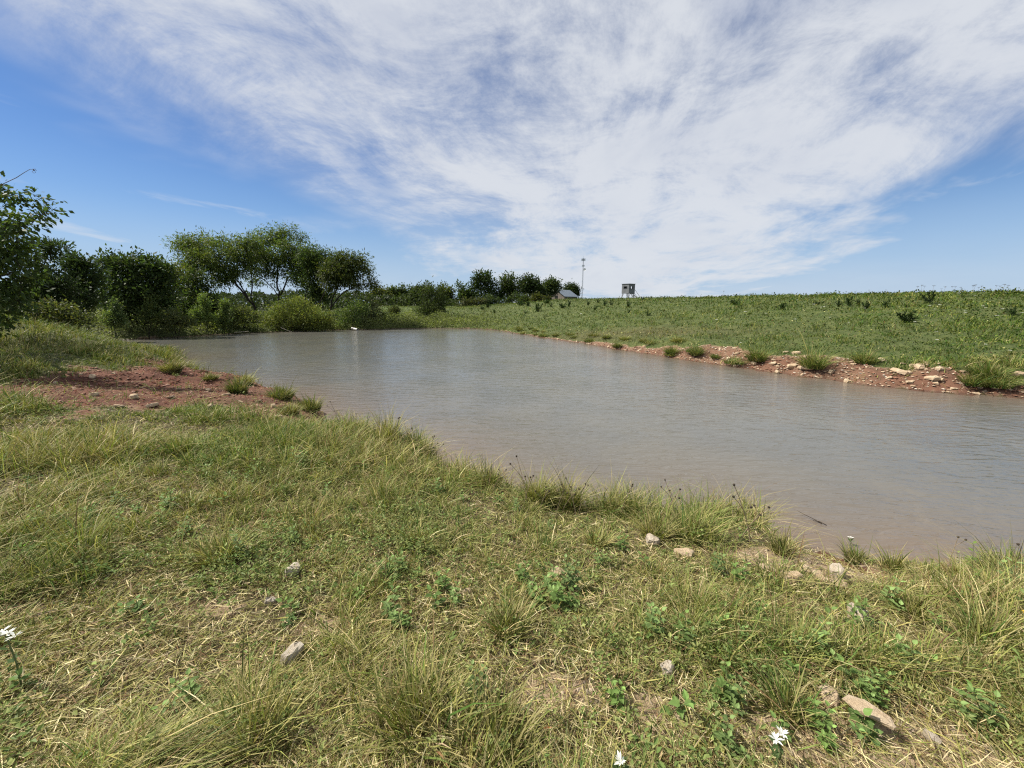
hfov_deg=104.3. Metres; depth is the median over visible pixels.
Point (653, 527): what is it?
grass tuft
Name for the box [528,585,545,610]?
broadleaf weed
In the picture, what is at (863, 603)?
broadleaf weed
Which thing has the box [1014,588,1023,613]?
broadleaf weed
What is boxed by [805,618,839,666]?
broadleaf weed
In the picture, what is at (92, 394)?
stone
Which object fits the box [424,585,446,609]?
broadleaf weed
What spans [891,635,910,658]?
broadleaf weed
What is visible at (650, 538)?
stone
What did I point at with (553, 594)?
broadleaf weed
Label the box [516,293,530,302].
slope bush
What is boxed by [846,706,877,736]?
broadleaf weed
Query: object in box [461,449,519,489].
grass tuft
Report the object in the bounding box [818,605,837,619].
broadleaf weed
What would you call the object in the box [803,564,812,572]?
stone
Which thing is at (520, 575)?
broadleaf weed
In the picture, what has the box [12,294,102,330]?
bank shrub
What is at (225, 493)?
broadleaf weed
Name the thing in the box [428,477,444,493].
broadleaf weed
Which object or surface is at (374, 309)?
bank shrub
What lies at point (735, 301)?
cedar sapling
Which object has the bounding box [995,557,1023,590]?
broadleaf weed
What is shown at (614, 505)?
grass tuft
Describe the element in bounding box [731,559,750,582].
broadleaf weed
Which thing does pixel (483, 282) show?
tree
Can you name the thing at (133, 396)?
stone
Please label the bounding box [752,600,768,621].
broadleaf weed
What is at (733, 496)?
seed stalk
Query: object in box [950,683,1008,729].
broadleaf weed
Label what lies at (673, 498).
seed stalk
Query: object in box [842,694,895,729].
stone
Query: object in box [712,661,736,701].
broadleaf weed
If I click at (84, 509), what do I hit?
broadleaf weed
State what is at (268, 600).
stone
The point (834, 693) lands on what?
stone
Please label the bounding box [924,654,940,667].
broadleaf weed
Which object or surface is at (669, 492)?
seed stalk
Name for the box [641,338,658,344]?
grass tuft
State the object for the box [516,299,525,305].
cedar sapling
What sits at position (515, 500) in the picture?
broadleaf weed
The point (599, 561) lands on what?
broadleaf weed
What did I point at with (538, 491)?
grass tuft
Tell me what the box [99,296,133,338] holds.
bank shrub
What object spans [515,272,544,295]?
tree
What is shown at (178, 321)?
bank shrub
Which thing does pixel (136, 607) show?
broadleaf weed
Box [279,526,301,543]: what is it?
broadleaf weed
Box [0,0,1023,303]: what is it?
sky
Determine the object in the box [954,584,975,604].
broadleaf weed
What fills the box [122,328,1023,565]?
pond water
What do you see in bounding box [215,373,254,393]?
grass tuft
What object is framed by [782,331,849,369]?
grass tuft
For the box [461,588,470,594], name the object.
stone
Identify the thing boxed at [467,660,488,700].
broadleaf weed
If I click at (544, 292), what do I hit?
tree
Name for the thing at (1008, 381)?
grass tuft
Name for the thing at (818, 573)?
stone
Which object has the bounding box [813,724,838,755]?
broadleaf weed
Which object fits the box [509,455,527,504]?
seed stalk
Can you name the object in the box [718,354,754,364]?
grass tuft
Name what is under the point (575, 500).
grass tuft
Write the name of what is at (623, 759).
bract flower
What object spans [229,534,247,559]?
broadleaf weed
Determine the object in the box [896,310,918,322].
cedar sapling
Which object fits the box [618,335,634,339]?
grass tuft
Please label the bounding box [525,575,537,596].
broadleaf weed
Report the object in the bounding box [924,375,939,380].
stone
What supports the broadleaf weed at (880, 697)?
on the ground at (840, 370)
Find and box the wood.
[0,288,459,311]
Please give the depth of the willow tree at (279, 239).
43.66 m
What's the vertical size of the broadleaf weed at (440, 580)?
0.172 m
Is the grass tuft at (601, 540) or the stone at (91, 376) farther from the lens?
the stone at (91, 376)
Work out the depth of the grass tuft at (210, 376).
11.63 m
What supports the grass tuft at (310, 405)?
on the ground at (840, 370)
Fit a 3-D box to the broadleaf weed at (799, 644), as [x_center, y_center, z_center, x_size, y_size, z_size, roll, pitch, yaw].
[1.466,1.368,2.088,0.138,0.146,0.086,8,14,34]
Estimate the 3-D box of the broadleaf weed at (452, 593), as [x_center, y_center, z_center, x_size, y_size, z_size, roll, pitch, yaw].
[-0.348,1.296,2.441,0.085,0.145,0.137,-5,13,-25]
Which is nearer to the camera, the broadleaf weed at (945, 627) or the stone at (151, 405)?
the broadleaf weed at (945, 627)
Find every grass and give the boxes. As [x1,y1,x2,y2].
[0,315,288,396]
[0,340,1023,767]
[93,287,1023,390]
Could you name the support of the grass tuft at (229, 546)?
on the ground at (840, 370)
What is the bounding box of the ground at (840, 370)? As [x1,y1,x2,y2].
[0,292,1023,767]
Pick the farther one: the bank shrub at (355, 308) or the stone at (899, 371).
the bank shrub at (355, 308)
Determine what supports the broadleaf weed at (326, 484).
on the ground at (840, 370)
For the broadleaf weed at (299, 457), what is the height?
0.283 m
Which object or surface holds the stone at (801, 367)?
on the ground at (840, 370)
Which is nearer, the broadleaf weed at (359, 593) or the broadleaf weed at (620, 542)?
the broadleaf weed at (359, 593)
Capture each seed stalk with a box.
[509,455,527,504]
[660,479,675,511]
[663,488,680,520]
[732,484,752,543]
[741,504,769,538]
[945,536,966,575]
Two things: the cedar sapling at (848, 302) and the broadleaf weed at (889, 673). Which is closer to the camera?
the broadleaf weed at (889, 673)
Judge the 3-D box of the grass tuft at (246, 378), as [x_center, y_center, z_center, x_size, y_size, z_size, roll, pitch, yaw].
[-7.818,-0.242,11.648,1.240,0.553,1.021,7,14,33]
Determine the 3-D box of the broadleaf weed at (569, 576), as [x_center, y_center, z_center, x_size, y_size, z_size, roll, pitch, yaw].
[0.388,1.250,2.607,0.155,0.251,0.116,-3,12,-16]
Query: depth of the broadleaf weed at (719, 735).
1.59 m
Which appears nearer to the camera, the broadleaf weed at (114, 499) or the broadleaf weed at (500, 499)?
the broadleaf weed at (114, 499)
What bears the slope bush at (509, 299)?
on the ground at (840, 370)
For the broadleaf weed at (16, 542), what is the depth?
2.75 m
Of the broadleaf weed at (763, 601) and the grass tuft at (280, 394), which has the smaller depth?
the broadleaf weed at (763, 601)
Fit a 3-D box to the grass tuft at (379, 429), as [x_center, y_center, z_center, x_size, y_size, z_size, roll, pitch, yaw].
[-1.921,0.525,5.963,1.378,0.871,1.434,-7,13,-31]
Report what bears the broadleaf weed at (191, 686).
on the ground at (840, 370)
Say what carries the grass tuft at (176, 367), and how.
on the ground at (840, 370)
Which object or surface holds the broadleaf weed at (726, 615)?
on the ground at (840, 370)
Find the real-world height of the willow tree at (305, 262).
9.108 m
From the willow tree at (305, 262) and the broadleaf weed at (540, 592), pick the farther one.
the willow tree at (305, 262)
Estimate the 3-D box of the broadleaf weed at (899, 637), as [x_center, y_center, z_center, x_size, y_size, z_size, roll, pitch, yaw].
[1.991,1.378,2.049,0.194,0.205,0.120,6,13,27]
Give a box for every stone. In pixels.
[88,374,95,378]
[88,392,98,395]
[130,393,138,398]
[145,402,158,407]
[264,596,276,605]
[280,641,303,666]
[284,562,300,578]
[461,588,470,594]
[551,567,564,575]
[645,533,659,546]
[660,660,674,678]
[674,548,693,557]
[760,563,775,572]
[777,570,802,583]
[787,363,798,368]
[797,366,812,369]
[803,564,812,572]
[812,569,825,581]
[818,683,839,709]
[824,577,849,588]
[829,563,846,579]
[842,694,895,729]
[847,602,868,625]
[890,367,909,374]
[914,364,924,369]
[921,729,942,746]
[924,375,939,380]
[935,366,943,370]
[1012,371,1023,376]
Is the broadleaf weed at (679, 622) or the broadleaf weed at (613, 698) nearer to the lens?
the broadleaf weed at (613, 698)
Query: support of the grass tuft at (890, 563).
on the ground at (840, 370)
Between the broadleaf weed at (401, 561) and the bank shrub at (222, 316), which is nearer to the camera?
the broadleaf weed at (401, 561)
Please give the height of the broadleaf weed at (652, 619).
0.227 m
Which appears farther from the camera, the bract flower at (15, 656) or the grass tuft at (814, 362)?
the grass tuft at (814, 362)
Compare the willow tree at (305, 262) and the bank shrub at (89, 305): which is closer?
the bank shrub at (89, 305)
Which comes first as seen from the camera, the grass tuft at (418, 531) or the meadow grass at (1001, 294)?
the grass tuft at (418, 531)
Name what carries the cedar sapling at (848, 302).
on the ground at (840, 370)
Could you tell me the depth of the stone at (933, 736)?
1.65 m
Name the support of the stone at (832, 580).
on the ground at (840, 370)
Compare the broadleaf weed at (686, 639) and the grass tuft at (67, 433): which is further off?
the grass tuft at (67, 433)
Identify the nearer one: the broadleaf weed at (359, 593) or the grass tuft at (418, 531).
the broadleaf weed at (359, 593)
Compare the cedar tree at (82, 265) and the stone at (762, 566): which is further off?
the cedar tree at (82, 265)
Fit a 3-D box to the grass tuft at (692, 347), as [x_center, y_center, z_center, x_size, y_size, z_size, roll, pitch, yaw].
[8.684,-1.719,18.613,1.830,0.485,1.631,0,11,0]
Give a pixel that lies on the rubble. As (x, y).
(175, 385)
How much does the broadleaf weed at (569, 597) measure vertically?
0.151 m
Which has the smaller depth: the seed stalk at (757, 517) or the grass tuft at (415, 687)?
the grass tuft at (415, 687)
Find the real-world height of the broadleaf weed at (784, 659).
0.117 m
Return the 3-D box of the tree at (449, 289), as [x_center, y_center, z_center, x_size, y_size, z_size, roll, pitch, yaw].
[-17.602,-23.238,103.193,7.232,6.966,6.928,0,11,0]
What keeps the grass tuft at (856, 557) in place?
on the ground at (840, 370)
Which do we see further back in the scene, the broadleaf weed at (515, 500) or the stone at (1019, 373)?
the stone at (1019, 373)
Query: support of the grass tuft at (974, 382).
on the ground at (840, 370)
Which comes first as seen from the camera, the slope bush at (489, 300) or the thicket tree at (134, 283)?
the thicket tree at (134, 283)
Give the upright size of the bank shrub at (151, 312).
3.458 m
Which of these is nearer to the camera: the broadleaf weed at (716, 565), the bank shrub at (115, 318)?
the broadleaf weed at (716, 565)
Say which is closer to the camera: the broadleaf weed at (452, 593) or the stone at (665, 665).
the stone at (665, 665)
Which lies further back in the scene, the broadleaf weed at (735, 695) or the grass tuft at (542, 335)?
the grass tuft at (542, 335)
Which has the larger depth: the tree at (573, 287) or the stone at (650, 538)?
the tree at (573, 287)
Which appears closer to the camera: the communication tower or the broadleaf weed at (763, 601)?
the broadleaf weed at (763, 601)
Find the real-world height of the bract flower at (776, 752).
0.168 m
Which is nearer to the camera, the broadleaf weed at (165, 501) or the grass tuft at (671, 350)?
the broadleaf weed at (165, 501)
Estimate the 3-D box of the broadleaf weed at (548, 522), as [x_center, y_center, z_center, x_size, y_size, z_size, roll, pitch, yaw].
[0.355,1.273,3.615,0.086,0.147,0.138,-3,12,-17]
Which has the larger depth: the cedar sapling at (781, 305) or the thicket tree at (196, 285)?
the thicket tree at (196, 285)
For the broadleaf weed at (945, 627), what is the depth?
2.37 m
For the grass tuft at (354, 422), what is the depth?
6.80 m
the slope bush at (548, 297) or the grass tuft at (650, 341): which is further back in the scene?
the slope bush at (548, 297)
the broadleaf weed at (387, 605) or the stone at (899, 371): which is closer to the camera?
the broadleaf weed at (387, 605)
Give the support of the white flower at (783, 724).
on the ground at (840, 370)
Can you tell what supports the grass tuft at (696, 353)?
on the ground at (840, 370)
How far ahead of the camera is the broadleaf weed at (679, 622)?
2.18 m
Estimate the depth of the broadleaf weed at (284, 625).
2.20 m
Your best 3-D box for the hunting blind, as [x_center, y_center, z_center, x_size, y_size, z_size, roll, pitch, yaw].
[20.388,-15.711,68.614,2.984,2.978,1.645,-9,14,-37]
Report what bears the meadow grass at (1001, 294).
on the ground at (840, 370)
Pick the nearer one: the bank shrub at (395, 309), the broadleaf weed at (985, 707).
the broadleaf weed at (985, 707)
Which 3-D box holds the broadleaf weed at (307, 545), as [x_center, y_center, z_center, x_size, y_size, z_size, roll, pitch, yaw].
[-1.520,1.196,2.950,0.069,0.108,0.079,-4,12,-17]
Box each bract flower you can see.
[0,624,22,684]
[610,750,630,767]
[766,725,787,764]
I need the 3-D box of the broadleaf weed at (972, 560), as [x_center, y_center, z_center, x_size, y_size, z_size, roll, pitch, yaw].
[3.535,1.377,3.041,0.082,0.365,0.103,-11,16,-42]
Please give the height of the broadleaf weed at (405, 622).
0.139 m
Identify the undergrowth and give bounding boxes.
[3,308,534,338]
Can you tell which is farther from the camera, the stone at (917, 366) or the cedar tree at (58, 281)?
the cedar tree at (58, 281)
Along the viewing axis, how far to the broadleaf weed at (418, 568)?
2.69 m
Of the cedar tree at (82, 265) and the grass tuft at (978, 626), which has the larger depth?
the cedar tree at (82, 265)
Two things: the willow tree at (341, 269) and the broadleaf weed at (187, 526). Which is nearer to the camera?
the broadleaf weed at (187, 526)
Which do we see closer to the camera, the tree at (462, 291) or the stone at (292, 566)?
the stone at (292, 566)
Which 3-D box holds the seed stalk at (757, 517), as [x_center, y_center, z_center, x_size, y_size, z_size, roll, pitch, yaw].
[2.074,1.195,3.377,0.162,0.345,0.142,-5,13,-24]
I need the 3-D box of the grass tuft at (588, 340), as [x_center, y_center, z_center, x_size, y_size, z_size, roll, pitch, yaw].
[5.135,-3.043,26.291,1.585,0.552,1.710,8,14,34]
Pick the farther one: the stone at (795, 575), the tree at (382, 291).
the tree at (382, 291)
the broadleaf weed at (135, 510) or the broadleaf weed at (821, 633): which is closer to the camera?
the broadleaf weed at (821, 633)
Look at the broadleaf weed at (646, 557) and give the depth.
2.96 m
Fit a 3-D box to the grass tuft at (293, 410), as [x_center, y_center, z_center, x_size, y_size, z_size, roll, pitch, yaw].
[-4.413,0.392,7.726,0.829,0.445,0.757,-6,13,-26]
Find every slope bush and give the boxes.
[454,294,486,306]
[480,294,501,305]
[499,290,527,303]
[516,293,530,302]
[528,291,545,301]
[542,293,553,300]
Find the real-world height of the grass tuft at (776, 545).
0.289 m
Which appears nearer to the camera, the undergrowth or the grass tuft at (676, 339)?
the grass tuft at (676, 339)
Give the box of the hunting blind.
[622,284,638,297]
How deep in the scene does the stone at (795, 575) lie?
2.78 m
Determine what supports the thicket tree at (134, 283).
on the ground at (840, 370)
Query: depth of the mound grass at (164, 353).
13.37 m
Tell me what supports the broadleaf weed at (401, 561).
on the ground at (840, 370)
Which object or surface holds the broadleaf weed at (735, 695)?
on the ground at (840, 370)
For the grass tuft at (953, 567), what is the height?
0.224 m
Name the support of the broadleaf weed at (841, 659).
on the ground at (840, 370)
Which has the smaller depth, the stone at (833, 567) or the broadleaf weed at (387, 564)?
the broadleaf weed at (387, 564)
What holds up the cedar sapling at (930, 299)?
on the ground at (840, 370)
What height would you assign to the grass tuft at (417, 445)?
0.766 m
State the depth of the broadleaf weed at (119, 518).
3.12 m
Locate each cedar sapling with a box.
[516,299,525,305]
[535,301,542,311]
[730,299,739,304]
[774,302,786,309]
[845,295,852,305]
[862,301,870,308]
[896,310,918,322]
[919,290,935,303]
[1005,305,1017,315]
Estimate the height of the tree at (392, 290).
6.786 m
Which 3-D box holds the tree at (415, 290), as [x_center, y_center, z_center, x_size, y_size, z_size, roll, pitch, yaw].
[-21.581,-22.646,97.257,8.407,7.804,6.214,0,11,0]
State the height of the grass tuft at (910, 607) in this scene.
0.287 m
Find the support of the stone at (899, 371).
on the ground at (840, 370)
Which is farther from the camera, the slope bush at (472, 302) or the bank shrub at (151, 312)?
the slope bush at (472, 302)
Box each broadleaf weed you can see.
[5,537,28,550]
[6,666,37,689]
[14,541,44,560]
[26,505,44,525]
[78,502,99,517]
[109,487,131,503]
[114,510,127,525]
[117,594,150,616]
[129,501,143,513]
[150,668,202,714]
[158,488,179,508]
[172,516,193,536]
[214,491,229,504]
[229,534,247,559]
[275,597,299,619]
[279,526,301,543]
[279,614,296,629]
[289,446,307,466]
[302,538,310,551]
[319,481,331,495]
[353,585,366,600]
[376,554,398,579]
[381,585,403,625]
[387,551,407,574]
[393,609,411,635]
[411,566,421,575]
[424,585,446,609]
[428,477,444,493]
[434,567,452,591]
[448,581,460,606]
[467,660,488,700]
[492,492,503,504]
[512,497,520,510]
[514,560,530,583]
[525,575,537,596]
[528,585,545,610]
[536,586,545,602]
[541,563,557,596]
[546,515,554,528]
[547,584,571,611]
[549,581,565,610]
[559,554,581,591]
[563,585,579,608]
[593,547,607,566]
[605,678,627,714]
[615,533,629,550]
[638,551,651,567]
[641,602,666,640]
[659,688,696,718]
[668,623,697,653]
[673,609,692,638]
[709,551,725,574]
[710,714,750,761]
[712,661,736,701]
[719,613,731,627]
[725,675,748,717]
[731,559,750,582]
[733,622,748,645]
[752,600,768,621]
[777,632,804,656]
[779,651,798,674]
[786,659,805,683]
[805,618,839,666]
[805,697,835,741]
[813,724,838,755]
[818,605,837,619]
[836,653,866,689]
[843,598,883,632]
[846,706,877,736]
[848,720,883,748]
[851,595,871,622]
[855,668,880,702]
[859,683,890,708]
[869,667,893,693]
[875,633,921,672]
[877,576,907,614]
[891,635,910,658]
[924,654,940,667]
[927,610,952,635]
[949,679,984,702]
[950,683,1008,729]
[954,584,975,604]
[964,541,979,578]
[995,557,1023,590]
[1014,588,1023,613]
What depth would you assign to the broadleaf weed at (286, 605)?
2.28 m
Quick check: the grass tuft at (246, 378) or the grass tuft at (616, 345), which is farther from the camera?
the grass tuft at (616, 345)
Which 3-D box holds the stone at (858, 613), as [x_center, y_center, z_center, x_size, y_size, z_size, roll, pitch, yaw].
[2.117,1.422,2.445,0.085,0.123,0.127,13,1,-10]
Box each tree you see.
[0,169,73,337]
[3,236,98,323]
[54,247,112,329]
[86,243,188,329]
[158,226,270,322]
[163,257,200,312]
[168,265,225,322]
[240,220,319,308]
[285,241,336,314]
[313,246,382,315]
[367,282,394,305]
[385,284,398,300]
[393,282,415,305]
[406,276,436,304]
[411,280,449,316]
[434,281,456,303]
[454,279,476,305]
[464,267,503,303]
[488,269,528,302]
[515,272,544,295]
[531,285,547,296]
[540,274,562,297]
[559,281,583,297]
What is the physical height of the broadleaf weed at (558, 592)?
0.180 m
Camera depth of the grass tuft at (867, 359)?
13.71 m
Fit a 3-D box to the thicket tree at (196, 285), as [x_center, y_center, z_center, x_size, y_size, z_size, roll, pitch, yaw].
[-27.501,-7.675,34.894,5.141,5.584,3.759,5,12,23]
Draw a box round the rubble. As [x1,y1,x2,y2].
[1,335,1023,766]
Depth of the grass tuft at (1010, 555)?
3.23 m
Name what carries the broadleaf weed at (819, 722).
on the ground at (840, 370)
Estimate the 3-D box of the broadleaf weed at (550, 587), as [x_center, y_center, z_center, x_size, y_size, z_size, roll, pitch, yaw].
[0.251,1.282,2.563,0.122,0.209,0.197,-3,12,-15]
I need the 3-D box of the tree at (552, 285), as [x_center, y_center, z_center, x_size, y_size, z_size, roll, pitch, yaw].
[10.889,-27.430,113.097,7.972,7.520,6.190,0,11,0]
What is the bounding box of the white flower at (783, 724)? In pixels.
[770,710,793,744]
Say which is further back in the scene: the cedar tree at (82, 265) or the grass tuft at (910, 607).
the cedar tree at (82, 265)
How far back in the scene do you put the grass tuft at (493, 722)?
1.59 m
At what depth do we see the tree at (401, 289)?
108.50 m
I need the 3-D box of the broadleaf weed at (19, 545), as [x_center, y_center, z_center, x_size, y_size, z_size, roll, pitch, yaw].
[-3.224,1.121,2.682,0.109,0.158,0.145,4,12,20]
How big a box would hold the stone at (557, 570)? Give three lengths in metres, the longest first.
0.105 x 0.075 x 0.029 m
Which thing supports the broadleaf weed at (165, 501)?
on the ground at (840, 370)
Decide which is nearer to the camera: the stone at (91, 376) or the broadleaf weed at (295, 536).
the broadleaf weed at (295, 536)
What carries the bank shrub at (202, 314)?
on the ground at (840, 370)
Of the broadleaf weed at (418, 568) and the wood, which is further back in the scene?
the wood
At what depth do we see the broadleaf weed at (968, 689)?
1.86 m
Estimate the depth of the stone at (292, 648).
1.96 m
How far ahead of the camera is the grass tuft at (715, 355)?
17.57 m
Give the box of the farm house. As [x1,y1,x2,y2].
[551,290,577,298]
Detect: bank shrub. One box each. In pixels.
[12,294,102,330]
[65,292,98,330]
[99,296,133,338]
[130,293,173,338]
[152,305,201,338]
[187,289,218,334]
[210,297,235,333]
[228,303,267,329]
[334,298,370,329]
[356,298,387,322]
[386,303,402,314]
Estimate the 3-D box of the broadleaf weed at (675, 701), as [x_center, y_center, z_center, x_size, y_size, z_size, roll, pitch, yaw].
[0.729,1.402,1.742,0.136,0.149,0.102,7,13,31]
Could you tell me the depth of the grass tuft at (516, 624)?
2.21 m
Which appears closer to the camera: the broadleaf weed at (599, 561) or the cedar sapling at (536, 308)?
the broadleaf weed at (599, 561)
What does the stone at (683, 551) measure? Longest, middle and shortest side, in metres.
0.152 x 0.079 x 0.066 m
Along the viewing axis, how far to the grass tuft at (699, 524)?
3.49 m
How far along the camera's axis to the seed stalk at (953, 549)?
3.16 m
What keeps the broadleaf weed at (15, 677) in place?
on the ground at (840, 370)
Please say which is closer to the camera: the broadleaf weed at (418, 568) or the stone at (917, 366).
the broadleaf weed at (418, 568)
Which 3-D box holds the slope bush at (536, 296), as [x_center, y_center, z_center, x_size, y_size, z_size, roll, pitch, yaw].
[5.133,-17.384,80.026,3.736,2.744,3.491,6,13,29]
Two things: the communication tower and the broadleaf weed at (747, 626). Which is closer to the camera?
the broadleaf weed at (747, 626)
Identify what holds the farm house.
on the ground at (840, 370)
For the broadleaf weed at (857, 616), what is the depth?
2.30 m
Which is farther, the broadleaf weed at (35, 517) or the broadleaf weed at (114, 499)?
the broadleaf weed at (114, 499)
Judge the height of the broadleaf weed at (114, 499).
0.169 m
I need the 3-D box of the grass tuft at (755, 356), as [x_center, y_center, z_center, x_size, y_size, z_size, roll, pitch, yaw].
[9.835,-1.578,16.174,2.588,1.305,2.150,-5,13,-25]
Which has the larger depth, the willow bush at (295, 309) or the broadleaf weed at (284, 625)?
the willow bush at (295, 309)
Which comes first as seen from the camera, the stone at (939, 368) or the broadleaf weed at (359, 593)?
the broadleaf weed at (359, 593)
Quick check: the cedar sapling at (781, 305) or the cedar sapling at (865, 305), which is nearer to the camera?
the cedar sapling at (865, 305)
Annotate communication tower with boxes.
[581,256,585,296]
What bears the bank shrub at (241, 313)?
on the ground at (840, 370)
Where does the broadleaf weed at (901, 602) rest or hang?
on the ground at (840, 370)
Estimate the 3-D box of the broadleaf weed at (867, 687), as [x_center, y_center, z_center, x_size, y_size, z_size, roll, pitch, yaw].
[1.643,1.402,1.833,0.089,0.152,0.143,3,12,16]
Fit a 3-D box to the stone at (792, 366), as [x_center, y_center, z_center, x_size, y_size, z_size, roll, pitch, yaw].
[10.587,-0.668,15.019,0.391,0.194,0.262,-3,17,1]
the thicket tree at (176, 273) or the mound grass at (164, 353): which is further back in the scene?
the thicket tree at (176, 273)
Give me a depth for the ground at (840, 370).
4.12 m
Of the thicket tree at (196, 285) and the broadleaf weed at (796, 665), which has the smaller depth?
the broadleaf weed at (796, 665)
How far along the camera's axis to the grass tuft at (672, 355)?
19.27 m
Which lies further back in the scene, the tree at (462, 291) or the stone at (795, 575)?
the tree at (462, 291)
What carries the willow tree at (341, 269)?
on the ground at (840, 370)
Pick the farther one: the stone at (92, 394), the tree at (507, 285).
the tree at (507, 285)
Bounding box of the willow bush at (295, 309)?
[259,292,338,330]
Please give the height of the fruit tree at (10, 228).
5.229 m
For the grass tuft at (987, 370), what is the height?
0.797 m
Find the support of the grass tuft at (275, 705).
on the ground at (840, 370)
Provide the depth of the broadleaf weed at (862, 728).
1.64 m
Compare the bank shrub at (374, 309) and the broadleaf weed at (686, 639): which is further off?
the bank shrub at (374, 309)
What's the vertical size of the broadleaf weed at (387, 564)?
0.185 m
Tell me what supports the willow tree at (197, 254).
on the ground at (840, 370)
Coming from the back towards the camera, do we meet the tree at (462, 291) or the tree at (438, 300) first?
the tree at (462, 291)
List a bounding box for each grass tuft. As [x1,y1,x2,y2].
[43,414,105,443]
[103,625,336,767]
[146,356,191,373]
[166,504,289,575]
[197,371,224,381]
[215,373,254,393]
[233,371,259,385]
[261,377,302,400]
[273,399,302,414]
[285,391,326,412]
[302,610,499,767]
[335,413,375,432]
[352,402,423,443]
[387,513,446,549]
[388,419,461,457]
[392,640,579,767]
[456,563,561,655]
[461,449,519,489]
[493,458,581,507]
[528,463,607,512]
[537,331,549,336]
[575,518,636,551]
[583,338,593,342]
[594,491,633,518]
[610,342,625,347]
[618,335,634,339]
[618,482,704,542]
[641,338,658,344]
[655,484,765,550]
[658,343,681,354]
[662,352,677,356]
[670,336,692,342]
[683,344,702,352]
[683,344,707,355]
[708,352,721,358]
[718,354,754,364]
[732,642,909,760]
[739,345,781,361]
[759,518,824,557]
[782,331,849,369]
[831,533,881,566]
[840,344,895,363]
[868,542,945,574]
[868,576,964,629]
[875,542,1023,670]
[921,547,982,578]
[939,518,1023,574]
[947,356,1022,378]
[955,369,1004,386]
[969,368,1023,388]
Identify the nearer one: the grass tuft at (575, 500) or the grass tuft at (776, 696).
the grass tuft at (776, 696)
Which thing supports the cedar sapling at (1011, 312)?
on the ground at (840, 370)
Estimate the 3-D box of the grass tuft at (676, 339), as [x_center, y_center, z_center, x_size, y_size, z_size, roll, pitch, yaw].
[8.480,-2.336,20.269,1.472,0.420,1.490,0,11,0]

